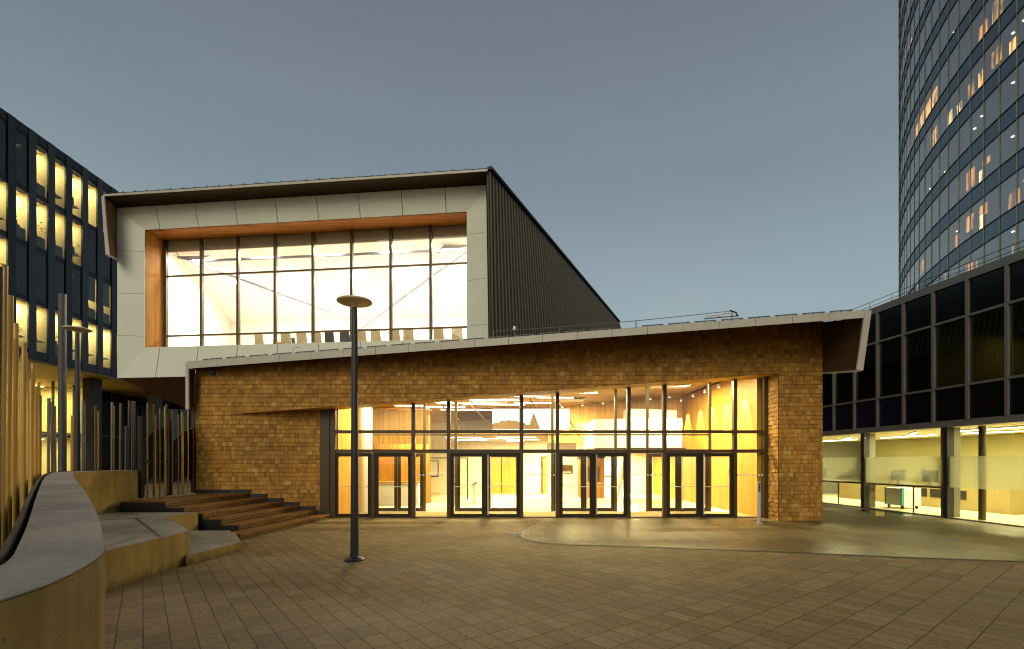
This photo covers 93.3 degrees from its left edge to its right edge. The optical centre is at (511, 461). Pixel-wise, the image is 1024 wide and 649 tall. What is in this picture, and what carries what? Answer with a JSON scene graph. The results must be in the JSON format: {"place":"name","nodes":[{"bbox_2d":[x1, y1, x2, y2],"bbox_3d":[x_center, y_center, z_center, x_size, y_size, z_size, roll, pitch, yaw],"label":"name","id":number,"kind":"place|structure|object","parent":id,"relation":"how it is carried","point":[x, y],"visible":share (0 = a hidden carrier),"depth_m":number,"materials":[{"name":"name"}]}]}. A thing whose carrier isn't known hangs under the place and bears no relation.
{"place":"outdoors","nodes":[
{"label":"outdoors","id":0,"kind":"place"},
{"bbox_2d":[27,352,27,495],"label":"metal pole","id":1,"kind":"object","parent":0,"point":[27,423],"visible":0.23,"depth_m":7.33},
{"bbox_2d":[0,107,195,483],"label":"office building","id":2,"kind":"structure","parent":0,"point":[52,243],"depth_m":33.45,"materials":[{"name":"blue metal"}]},
{"bbox_2d":[0,121,6,174],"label":"window","id":3,"kind":"structure","parent":2,"relation":"in","point":[3,127],"depth_m":28.91,"materials":[{"name":"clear glass"}]},
{"bbox_2d":[16,132,27,186],"bbox_3d":[-30.443,-18.725,30.009,0.015,3.050,0.800,0,0,-2],"label":"window","id":4,"kind":"structure","parent":2,"relation":"in","point":[21,142],"depth_m":30.00,"materials":[{"name":"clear glass"}]},
{"bbox_2d":[16,242,27,295],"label":"window","id":5,"kind":"structure","parent":2,"relation":"in","point":[21,250],"depth_m":30.00,"materials":[{"name":"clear glass"}]},
{"bbox_2d":[37,252,46,301],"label":"window","id":6,"kind":"structure","parent":2,"relation":"in","point":[41,259],"depth_m":31.32,"materials":[{"name":"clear glass"}]},
{"bbox_2d":[55,260,64,305],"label":"window","id":7,"kind":"structure","parent":2,"relation":"in","point":[59,267],"depth_m":32.62,"materials":[{"name":"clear glass"}]},
{"bbox_2d":[73,268,80,313],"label":"window","id":8,"kind":"structure","parent":2,"relation":"in","point":[76,274],"depth_m":33.94,"materials":[{"name":"black glass"}]},
{"bbox_2d":[88,276,94,301],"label":"window","id":9,"kind":"structure","parent":2,"relation":"in","point":[91,281],"depth_m":35.30,"materials":[{"name":"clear glass"}]},
{"bbox_2d":[88,228,96,273],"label":"window","id":10,"kind":"structure","parent":2,"relation":"in","point":[92,236],"depth_m":35.28,"materials":[{"name":"black glass"}]},
{"bbox_2d":[103,283,109,307],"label":"window","id":11,"kind":"structure","parent":2,"relation":"in","point":[106,288],"depth_m":36.65,"materials":[{"name":"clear glass"}]},
{"bbox_2d":[102,390,110,469],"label":"lobby window","id":12,"kind":"structure","parent":2,"relation":"in","point":[106,436],"depth_m":43.34,"materials":[{"name":"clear glass"}]},
{"bbox_2d":[103,237,110,280],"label":"window","id":13,"kind":"structure","parent":2,"relation":"in","point":[106,260],"depth_m":36.56,"materials":[{"name":"black glass"}]},
{"bbox_2d":[112,392,125,469],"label":"lobby window","id":14,"kind":"structure","parent":2,"relation":"in","point":[117,398],"depth_m":44.83,"materials":[{"name":"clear glass"}]},
{"bbox_2d":[128,395,140,469],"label":"lobby window","id":15,"kind":"structure","parent":2,"relation":"in","point":[132,398],"depth_m":47.08,"materials":[{"name":"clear glass"}]},
{"bbox_2d":[142,398,146,439],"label":"lobby window","id":16,"kind":"structure","parent":2,"relation":"in","point":[144,400],"depth_m":48.15,"materials":[{"name":"black glass"}]},
{"bbox_2d":[168,402,178,439],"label":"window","id":17,"kind":"structure","parent":2,"relation":"in","point":[173,407],"depth_m":52.65,"materials":[{"name":"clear glass"}]},
{"bbox_2d":[180,406,189,478],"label":"lobby window","id":18,"kind":"structure","parent":2,"relation":"in","point":[182,409],"depth_m":54.33,"materials":[{"name":"black glass"}]},
{"bbox_2d":[0,0,898,327],"label":"sky","id":19,"kind":"structure","parent":0,"point":[686,157],"materials":[{"name":"blue"}]},
{"bbox_2d":[105,479,1023,648],"bbox_3d":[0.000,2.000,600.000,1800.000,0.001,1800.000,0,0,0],"label":"plaza ground","id":20,"kind":"structure","parent":0,"point":[448,583],"depth_m":7.10,"materials":[{"name":"tile"}]},
{"bbox_2d":[0,267,3,548],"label":"metal pole","id":21,"kind":"object","parent":20,"relation":"on","point":[1,325],"visible":1,"depth_m":3.46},
{"bbox_2d":[0,263,7,546],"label":"metal pole","id":22,"kind":"object","parent":20,"relation":"on","point":[4,441],"visible":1,"depth_m":3.61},
{"bbox_2d":[7,295,13,535],"bbox_3d":[-4.582,0.246,4.386,0.072,3.508,0.072,0,0,0],"label":"metal pole","id":23,"kind":"object","parent":20,"relation":"on","point":[10,380],"visible":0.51,"depth_m":4.38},
{"bbox_2d":[12,339,18,527],"bbox_3d":[-5.684,0.305,5.522,0.072,3.389,0.072,0,0,0],"label":"metal pole","id":24,"kind":"object","parent":20,"relation":"on","point":[15,491],"visible":0.47,"depth_m":5.51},
{"bbox_2d":[14,323,19,513],"bbox_3d":[-5.825,0.190,5.684,0.056,3.621,0.055,0,0,0],"label":"metal pole","id":25,"kind":"object","parent":20,"relation":"on","point":[16,330],"visible":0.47,"depth_m":5.69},
{"bbox_2d":[19,370,20,510],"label":"metal pole","id":26,"kind":"object","parent":20,"relation":"on","point":[20,429],"visible":0.21,"depth_m":7.12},
{"bbox_2d":[21,342,26,508],"bbox_3d":[-6.597,0.199,6.538,0.054,3.602,0.054,0,0,0],"label":"metal pole","id":27,"kind":"object","parent":20,"relation":"on","point":[23,422],"visible":0.79,"depth_m":6.52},
{"bbox_2d":[28,373,30,493],"bbox_3d":[-8.296,0.243,8.303,0.072,3.515,0.072,0,0,0],"label":"metal pole","id":28,"kind":"object","parent":20,"relation":"on","point":[29,375],"visible":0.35,"depth_m":8.28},
{"bbox_2d":[29,379,34,491],"bbox_3d":[-8.124,0.309,8.181,0.074,3.381,0.072,0,0,0],"label":"metal pole","id":29,"kind":"object","parent":20,"relation":"on","point":[31,432],"visible":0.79,"depth_m":8.15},
{"bbox_2d":[31,364,35,481],"bbox_3d":[-8.555,0.129,8.643,0.062,3.742,0.062,0,0,0],"label":"metal pole","id":30,"kind":"object","parent":20,"relation":"on","point":[33,371],"visible":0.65,"depth_m":8.65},
{"bbox_2d":[36,386,38,480],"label":"metal pole","id":31,"kind":"object","parent":20,"relation":"on","point":[37,425],"visible":0.4,"depth_m":9.09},
{"bbox_2d":[39,395,41,475],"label":"metal pole","id":32,"kind":"object","parent":20,"relation":"on","point":[40,402],"visible":0.37,"depth_m":10.13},
{"bbox_2d":[47,398,50,471],"bbox_3d":[-11.391,0.224,11.883,0.070,3.553,0.070,0,0,0],"label":"metal pole","id":33,"kind":"object","parent":20,"relation":"on","point":[48,431],"visible":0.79,"depth_m":11.86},
{"bbox_2d":[0,470,103,564],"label":"steel upstand","id":34,"kind":"object","parent":20,"relation":"on","point":[10,546],"visible":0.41,"depth_m":3.22,"materials":[{"name":"metal"}]},
{"bbox_2d":[51,402,54,471],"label":"metal pole","id":35,"kind":"object","parent":20,"relation":"on","point":[52,440],"visible":0.63,"depth_m":11.98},
{"bbox_2d":[58,293,66,470],"bbox_3d":[-13.948,-1.593,15.000,0.340,7.187,0.335,0,0,0],"label":"metal mast","id":36,"kind":"object","parent":20,"relation":"on","point":[62,385],"visible":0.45,"depth_m":14.93,"materials":[{"name":"metal"}]},
{"bbox_2d":[0,470,137,648],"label":"curved wall","id":37,"kind":"structure","parent":20,"relation":"on","point":[52,582],"depth_m":2.44,"materials":[{"name":"concrete"}]},
{"bbox_2d":[70,416,73,470],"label":"metal pole","id":38,"kind":"object","parent":20,"relation":"on","point":[72,441],"visible":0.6,"depth_m":12.50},
{"bbox_2d":[62,325,92,470],"bbox_3d":[-12.937,-0.996,14.400,0.700,5.991,0.700,0,0,0],"label":"street lamp","id":39,"kind":"object","parent":20,"relation":"on","point":[77,330],"visible":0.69,"depth_m":14.35,"materials":[{"name":"metal"}]},
{"bbox_2d":[81,400,83,470],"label":"metal pole","id":40,"kind":"object","parent":20,"relation":"on","point":[82,435],"visible":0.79,"depth_m":12.82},
{"bbox_2d":[84,404,85,470],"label":"metal pole","id":41,"kind":"object","parent":20,"relation":"on","point":[84,437],"visible":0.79,"depth_m":12.88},
{"bbox_2d":[94,405,96,469],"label":"metal pole","id":42,"kind":"object","parent":20,"relation":"on","point":[95,437],"visible":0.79,"depth_m":13.22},
{"bbox_2d":[97,411,98,469],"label":"metal pole","id":43,"kind":"object","parent":20,"relation":"on","point":[97,440],"visible":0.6,"depth_m":13.30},
{"bbox_2d":[110,402,112,469],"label":"metal pole","id":44,"kind":"object","parent":20,"relation":"on","point":[111,467],"visible":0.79,"depth_m":13.76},
{"bbox_2d":[113,406,114,469],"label":"metal pole","id":45,"kind":"object","parent":20,"relation":"on","point":[113,437],"visible":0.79,"depth_m":13.82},
{"bbox_2d":[119,404,121,469],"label":"metal pole","id":46,"kind":"object","parent":20,"relation":"on","point":[120,436],"visible":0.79,"depth_m":14.04,"materials":[{"name":"metal"}]},
{"bbox_2d":[128,400,129,469],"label":"metal pole","id":47,"kind":"object","parent":20,"relation":"on","point":[128,434],"visible":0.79,"depth_m":14.36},
{"bbox_2d":[131,401,133,469],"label":"metal pole","id":48,"kind":"object","parent":20,"relation":"on","point":[132,435],"visible":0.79,"depth_m":14.48,"materials":[{"name":"metal"}]},
{"bbox_2d":[134,401,135,469],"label":"metal pole","id":49,"kind":"object","parent":20,"relation":"on","point":[134,435],"visible":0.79,"depth_m":14.59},
{"bbox_2d":[97,512,197,592],"bbox_3d":[-7.996,1.676,10.129,2.223,0.648,7.436,0,0,-31],"label":"concrete seat","id":50,"kind":"object","parent":20,"relation":"on","point":[139,546],"visible":0.66,"depth_m":8.81,"materials":[{"name":"beige concrete"}]},
{"bbox_2d":[186,530,241,565],"bbox_3d":[-6.940,1.897,11.131,1.320,0.205,3.920,0,0,-40],"label":"concrete seat","id":51,"kind":"object","parent":20,"relation":"on","point":[205,545],"visible":0.87,"depth_m":10.55,"materials":[{"name":"concrete"}]},
{"bbox_2d":[120,489,331,539],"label":"wooden steps","id":52,"kind":"structure","parent":20,"relation":"on","point":[240,513],"depth_m":14.16,"materials":[{"name":"brown wood"}]},
{"bbox_2d":[336,295,371,561],"bbox_3d":[-3.187,-0.645,9.788,0.700,5.290,0.700,0,0,0],"label":"street lamp","id":53,"kind":"object","parent":20,"relation":"on","point":[354,302],"visible":1,"depth_m":9.73,"materials":[{"name":"metal"}]},
{"bbox_2d":[101,166,871,520],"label":"conference hall","id":54,"kind":"structure","parent":20,"relation":"on","point":[273,418],"depth_m":19.00,"materials":[{"name":"brick"}]},
{"bbox_2d":[137,403,196,497],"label":"fence","id":55,"kind":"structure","parent":54,"relation":"attached to","point":[165,457],"depth_m":14.87,"materials":[{"name":"grey paint"}]},
{"bbox_2d":[168,240,199,252],"bbox_3d":[-14.358,-9.465,21.276,1.612,0.490,0.060,0,0,6],"label":"roller blind","id":56,"kind":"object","parent":54,"relation":"in","point":[186,245],"depth_m":21.26,"materials":[{"name":"brown fabric"}]},
{"bbox_2d":[204,238,235,250],"bbox_3d":[-12.663,-9.465,21.091,1.612,0.490,0.060,0,0,6],"label":"roller blind","id":57,"kind":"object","parent":54,"relation":"in","point":[223,243],"depth_m":21.07,"materials":[{"name":"brown fabric"}]},
{"bbox_2d":[240,236,272,248],"bbox_3d":[-10.967,-9.465,20.907,1.612,0.490,0.060,0,0,6],"label":"roller blind","id":58,"kind":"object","parent":54,"relation":"in","point":[260,241],"depth_m":20.88,"materials":[{"name":"brown fabric"}]},
{"bbox_2d":[278,234,310,246],"bbox_3d":[-9.272,-9.465,20.723,1.612,0.490,0.060,0,0,6],"label":"roller blind","id":59,"kind":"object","parent":54,"relation":"in","point":[297,239],"depth_m":20.70,"materials":[{"name":"brown fabric"}]},
{"bbox_2d":[296,333,306,342],"bbox_3d":[-9.200,-5.120,21.358,0.480,1.001,0.537,0,0,0],"label":"chair","id":60,"kind":"object","parent":54,"relation":"on","point":[301,337],"visible":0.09,"depth_m":21.13,"materials":[{"name":"fabric"}]},
{"bbox_2d":[315,232,349,244],"bbox_3d":[-7.576,-9.465,20.538,1.612,0.490,0.060,0,0,6],"label":"roller blind","id":61,"kind":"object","parent":54,"relation":"in","point":[335,237],"depth_m":20.52,"materials":[{"name":"brown fabric"}]},
{"bbox_2d":[335,453,370,517],"bbox_3d":[-5.593,0.843,17.067,1.287,2.275,0.154,0,0,0],"label":"door","id":62,"kind":"structure","parent":54,"relation":"in","point":[337,455],"depth_m":16.99,"materials":[{"name":"black glass"}]},
{"bbox_2d":[354,230,388,242],"bbox_3d":[-5.881,-9.465,20.354,1.612,0.490,0.060,0,0,6],"label":"roller blind","id":63,"kind":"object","parent":54,"relation":"in","point":[370,236],"depth_m":20.33,"materials":[{"name":"brown fabric"}]},
{"bbox_2d":[379,457,397,510],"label":"inner door","id":64,"kind":"structure","parent":54,"relation":"in","point":[395,508],"depth_m":19.16,"materials":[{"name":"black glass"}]},
{"bbox_2d":[375,453,410,517],"bbox_3d":[-4.177,0.843,17.067,1.287,2.275,0.154,0,0,0],"label":"door","id":65,"kind":"structure","parent":54,"relation":"in","point":[377,455],"depth_m":16.99,"materials":[{"name":"black glass"}]},
{"bbox_2d":[379,481,419,505],"bbox_3d":[-5.200,1.454,21.900,2.100,1.067,0.800,0,0,0],"label":"reception desk","id":66,"kind":"object","parent":54,"relation":"on","point":[386,496],"visible":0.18,"depth_m":21.60,"materials":[{"name":"white paint"}]},
{"bbox_2d":[398,453,422,510],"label":"inner door","id":67,"kind":"structure","parent":54,"relation":"in","point":[420,455],"depth_m":19.16,"materials":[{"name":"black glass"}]},
{"bbox_2d":[393,227,428,240],"bbox_3d":[-4.185,-9.465,20.169,1.612,0.490,0.060,0,0,6],"label":"roller blind","id":68,"kind":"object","parent":54,"relation":"in","point":[408,234],"depth_m":20.15,"materials":[{"name":"brown fabric"}]},
{"bbox_2d":[431,460,438,476],"bbox_3d":[-4.900,0.450,29.945,0.700,1.000,0.050,0,0,0],"label":"poster","id":69,"kind":"object","parent":54,"relation":"attached to","point":[434,466],"visible":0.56,"depth_m":29.93,"materials":[{"name":"paper"}]},
{"bbox_2d":[433,225,466,238],"bbox_3d":[-2.490,-9.465,19.985,1.612,0.490,0.060,0,0,6],"label":"roller blind","id":70,"kind":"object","parent":54,"relation":"in","point":[447,232],"depth_m":19.97,"materials":[{"name":"brown fabric"}]},
{"bbox_2d":[452,328,462,338],"bbox_3d":[-2.290,-5.120,20.603,0.480,1.001,0.537,0,0,7],"label":"chair","id":71,"kind":"object","parent":54,"relation":"on","point":[457,333],"visible":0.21,"depth_m":20.38,"materials":[{"name":"fabric"}]},
{"bbox_2d":[450,453,484,517],"bbox_3d":[-1.558,0.843,17.067,1.218,2.275,0.154,0,0,0],"label":"door","id":72,"kind":"structure","parent":54,"relation":"in","point":[452,455],"depth_m":16.99,"materials":[{"name":"black glass"}]},
{"bbox_2d":[457,457,481,510],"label":"inner door","id":73,"kind":"structure","parent":54,"relation":"in","point":[458,458],"depth_m":19.16,"materials":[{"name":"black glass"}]},
{"bbox_2d":[485,453,519,517],"bbox_3d":[-0.332,0.843,17.020,1.218,2.275,0.249,0,0,0],"label":"door","id":74,"kind":"structure","parent":54,"relation":"in","point":[487,455],"depth_m":16.99,"materials":[{"name":"black metal"}]},
{"bbox_2d":[489,457,515,510],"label":"inner door","id":75,"kind":"structure","parent":54,"relation":"in","point":[490,509],"depth_m":19.16,"materials":[{"name":"black metal"}]},
{"bbox_2d":[491,457,515,492],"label":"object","id":76,"kind":"structure","parent":54,"relation":"in","point":[503,469],"depth_m":29.94,"materials":[{"name":"yellow wood"}]},
{"bbox_2d":[492,409,569,429],"bbox_3d":[0.825,-1.830,21.023,3.350,0.900,0.075,0,0,0],"label":"display screen","id":77,"kind":"object","parent":54,"relation":"hanging from","point":[533,419],"visible":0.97,"depth_m":21.00,"materials":[{"name":"white"}]},
{"bbox_2d":[541,456,546,492],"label":"inner door","id":78,"kind":"structure","parent":54,"relation":"in","point":[543,458],"depth_m":29.94,"materials":[{"name":"yellow wood"}]},
{"bbox_2d":[554,453,583,510],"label":"inner door","id":79,"kind":"structure","parent":54,"relation":"in","point":[582,458],"depth_m":19.16,"materials":[{"name":"black metal"}]},
{"bbox_2d":[559,453,592,517],"bbox_3d":[2.257,0.843,17.067,1.188,2.275,0.154,0,0,0],"label":"door","id":80,"kind":"structure","parent":54,"relation":"in","point":[561,455],"depth_m":16.99,"materials":[{"name":"black metal"}]},
{"bbox_2d":[576,457,604,497],"bbox_3d":[4.350,0.869,26.800,1.400,2.237,1.300,0,0,0],"label":"timber booth","id":81,"kind":"object","parent":54,"relation":"on","point":[600,475],"visible":0.55,"depth_m":26.20,"materials":[{"name":"brown wood"}]},
{"bbox_2d":[584,457,613,510],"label":"inner door","id":82,"kind":"structure","parent":54,"relation":"in","point":[586,508],"depth_m":19.16,"materials":[{"name":"black metal"}]},
{"bbox_2d":[604,460,610,476],"bbox_3d":[5.950,0.450,29.945,0.800,1.000,0.050,0,0,0],"label":"poster","id":83,"kind":"object","parent":54,"relation":"attached to","point":[607,468],"visible":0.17,"depth_m":29.93,"materials":[{"name":"paper"}]},
{"bbox_2d":[593,453,626,517],"bbox_3d":[3.453,0.843,17.020,1.188,2.275,0.249,0,0,0],"label":"door","id":84,"kind":"structure","parent":54,"relation":"in","point":[595,455],"depth_m":16.99,"materials":[{"name":"black metal"}]},
{"bbox_2d":[493,311,732,339],"bbox_3d":[3.373,-4.431,16.300,8.029,1.240,0.036,0,0,1],"label":"roof safety cable","id":85,"kind":"object","parent":54,"relation":"attached to","point":[619,322],"visible":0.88,"depth_m":16.28,"materials":[{"name":"grey metal"}]},
{"bbox_2d":[649,453,678,510],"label":"inner door","id":86,"kind":"structure","parent":54,"relation":"in","point":[651,455],"depth_m":19.16,"materials":[{"name":"black metal"}]},
{"bbox_2d":[667,453,699,517],"bbox_3d":[6.020,0.843,17.067,1.172,2.275,0.154,0,0,0],"label":"door","id":87,"kind":"structure","parent":54,"relation":"in","point":[697,455],"depth_m":16.99,"materials":[{"name":"black metal"}]},
{"bbox_2d":[679,457,708,510],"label":"inner door","id":88,"kind":"structure","parent":54,"relation":"in","point":[681,508],"depth_m":19.16,"materials":[{"name":"black metal"}]},
{"bbox_2d":[700,453,733,517],"bbox_3d":[7.200,0.843,17.020,1.173,2.275,0.249,0,0,0],"label":"door","id":89,"kind":"structure","parent":54,"relation":"in","point":[702,455],"depth_m":16.99,"materials":[{"name":"black metal"}]},
{"bbox_2d":[822,250,1023,527],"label":"annex building","id":90,"kind":"structure","parent":20,"relation":"on","point":[944,361],"depth_m":17.46,"materials":[{"name":"grey metal"}]},
{"bbox_2d":[822,374,831,405],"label":"window","id":91,"kind":"structure","parent":90,"relation":"in","point":[827,378],"depth_m":22.73,"materials":[{"name":"black glass"}]},
{"bbox_2d":[822,434,860,507],"bbox_3d":[14.855,0.410,22.416,0.080,3.180,3.480,0,0,-4],"label":"window","id":92,"kind":"structure","parent":90,"relation":"in","point":[848,469],"depth_m":21.82,"materials":[{"name":"clear glass"}]},
{"bbox_2d":[836,372,852,403],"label":"window","id":93,"kind":"structure","parent":90,"relation":"in","point":[844,381],"depth_m":21.68,"materials":[{"name":"black glass"}]},
{"bbox_2d":[856,344,875,400],"bbox_3d":[15.005,-3.735,20.451,0.012,2.230,1.120,0,0,-4],"label":"window","id":94,"kind":"structure","parent":90,"relation":"in","point":[865,379],"depth_m":20.36,"materials":[{"name":"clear glass"}]},
{"bbox_2d":[822,481,940,512],"bbox_3d":[15.069,1.450,23.121,0.071,1.040,11.833,0,0,-4],"label":"handrail","id":95,"kind":"object","parent":90,"relation":"on","point":[883,484],"visible":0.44,"depth_m":19.41,"materials":[{"name":"metal"}]},
{"bbox_2d":[880,337,900,396],"bbox_3d":[15.095,-3.735,19.240,0.012,2.230,1.120,0,0,-4],"label":"window","id":96,"kind":"structure","parent":90,"relation":"in","point":[890,350],"depth_m":19.27,"materials":[{"name":"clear glass"}]},
{"bbox_2d":[885,487,920,508],"bbox_3d":[16.483,1.535,20.411,0.810,0.870,0.920,0,0,0],"label":"office trolley","id":97,"kind":"object","parent":90,"relation":"on","point":[902,497],"visible":1,"depth_m":19.96,"materials":[{"name":"white paint"}]},
{"bbox_2d":[864,428,942,517],"bbox_3d":[15.125,0.410,18.787,0.080,3.180,3.480,0,0,-4],"label":"window","id":98,"kind":"structure","parent":90,"relation":"in","point":[918,471],"depth_m":18.58,"materials":[{"name":"clear glass"}]},
{"bbox_2d":[906,328,930,392],"bbox_3d":[15.186,-3.735,18.029,0.012,2.230,1.120,0,0,-4],"label":"window","id":99,"kind":"structure","parent":90,"relation":"in","point":[918,344],"depth_m":18.06,"materials":[{"name":"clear glass"}]},
{"bbox_2d":[823,240,1023,321],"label":"roof railing","id":100,"kind":"object","parent":90,"relation":"on","point":[975,265],"visible":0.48,"depth_m":17.13,"materials":[{"name":"metal"}]},
{"bbox_2d":[839,483,1023,514],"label":"office counter","id":101,"kind":"object","parent":90,"relation":"on","point":[1005,502],"visible":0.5,"depth_m":19.36,"materials":[{"name":"wood"}]},
{"bbox_2d":[936,318,964,387],"bbox_3d":[15.276,-3.735,16.818,0.012,2.230,1.120,0,0,-4],"label":"window","id":102,"kind":"structure","parent":90,"relation":"in","point":[950,337],"depth_m":16.84,"materials":[{"name":"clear glass"}]},
{"bbox_2d":[948,422,1023,527],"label":"window","id":103,"kind":"structure","parent":90,"relation":"in","point":[972,472],"depth_m":15.63,"materials":[{"name":"clear glass"}]},
{"bbox_2d":[970,306,1003,382],"bbox_3d":[15.366,-3.735,15.607,0.012,2.230,1.120,0,0,-4],"label":"window","id":104,"kind":"structure","parent":90,"relation":"in","point":[986,328],"depth_m":15.62,"materials":[{"name":"black glass"}]},
{"bbox_2d":[960,425,1023,431],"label":"linear ceiling light","id":105,"kind":"object","parent":90,"relation":"attached to","point":[992,428],"visible":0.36,"depth_m":17.13,"materials":[{"name":"white paint"}]},
{"bbox_2d":[1010,301,1023,375],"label":"window","id":106,"kind":"structure","parent":90,"relation":"in","point":[1016,309],"depth_m":14.76,"materials":[{"name":"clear glass"}]},
{"bbox_2d":[519,503,1023,560],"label":"entrance paving","id":107,"kind":"structure","parent":0,"point":[839,529],"depth_m":13.19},
{"bbox_2d":[756,482,762,523],"bbox_3d":[7.910,1.326,15.497,0.180,1.340,0.140,0,0,0],"label":"card reader post","id":108,"kind":"object","parent":107,"relation":"on","point":[758,502],"visible":1,"depth_m":15.47,"materials":[{"name":"metal"}]},
{"bbox_2d":[515,519,1023,561],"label":"paving edge strip","id":109,"kind":"object","parent":107,"relation":"on","point":[518,535],"visible":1,"depth_m":10.67,"materials":[{"name":"concrete"}]},
{"bbox_2d":[856,509,910,515],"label":"water puddle","id":110,"kind":"object","parent":107,"relation":"on","point":[879,512],"visible":1,"depth_m":18.46,"materials":[{"name":"liquid"}]},
{"bbox_2d":[899,0,1023,297],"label":"glass tower","id":111,"kind":"structure","parent":0,"point":[961,132],"depth_m":39.62,"materials":[{"name":"glass"}]},
{"bbox_2d":[901,0,914,296],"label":"window","id":112,"kind":"structure","parent":111,"relation":"in","point":[911,102],"depth_m":49.75,"materials":[{"name":"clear glass"}]},
{"bbox_2d":[910,191,914,219],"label":"window","id":113,"kind":"structure","parent":111,"relation":"in","point":[912,200],"depth_m":47.83,"materials":[{"name":"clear glass"}]},
{"bbox_2d":[910,155,914,184],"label":"window","id":114,"kind":"structure","parent":111,"relation":"in","point":[912,165],"depth_m":47.83,"materials":[{"name":"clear glass"}]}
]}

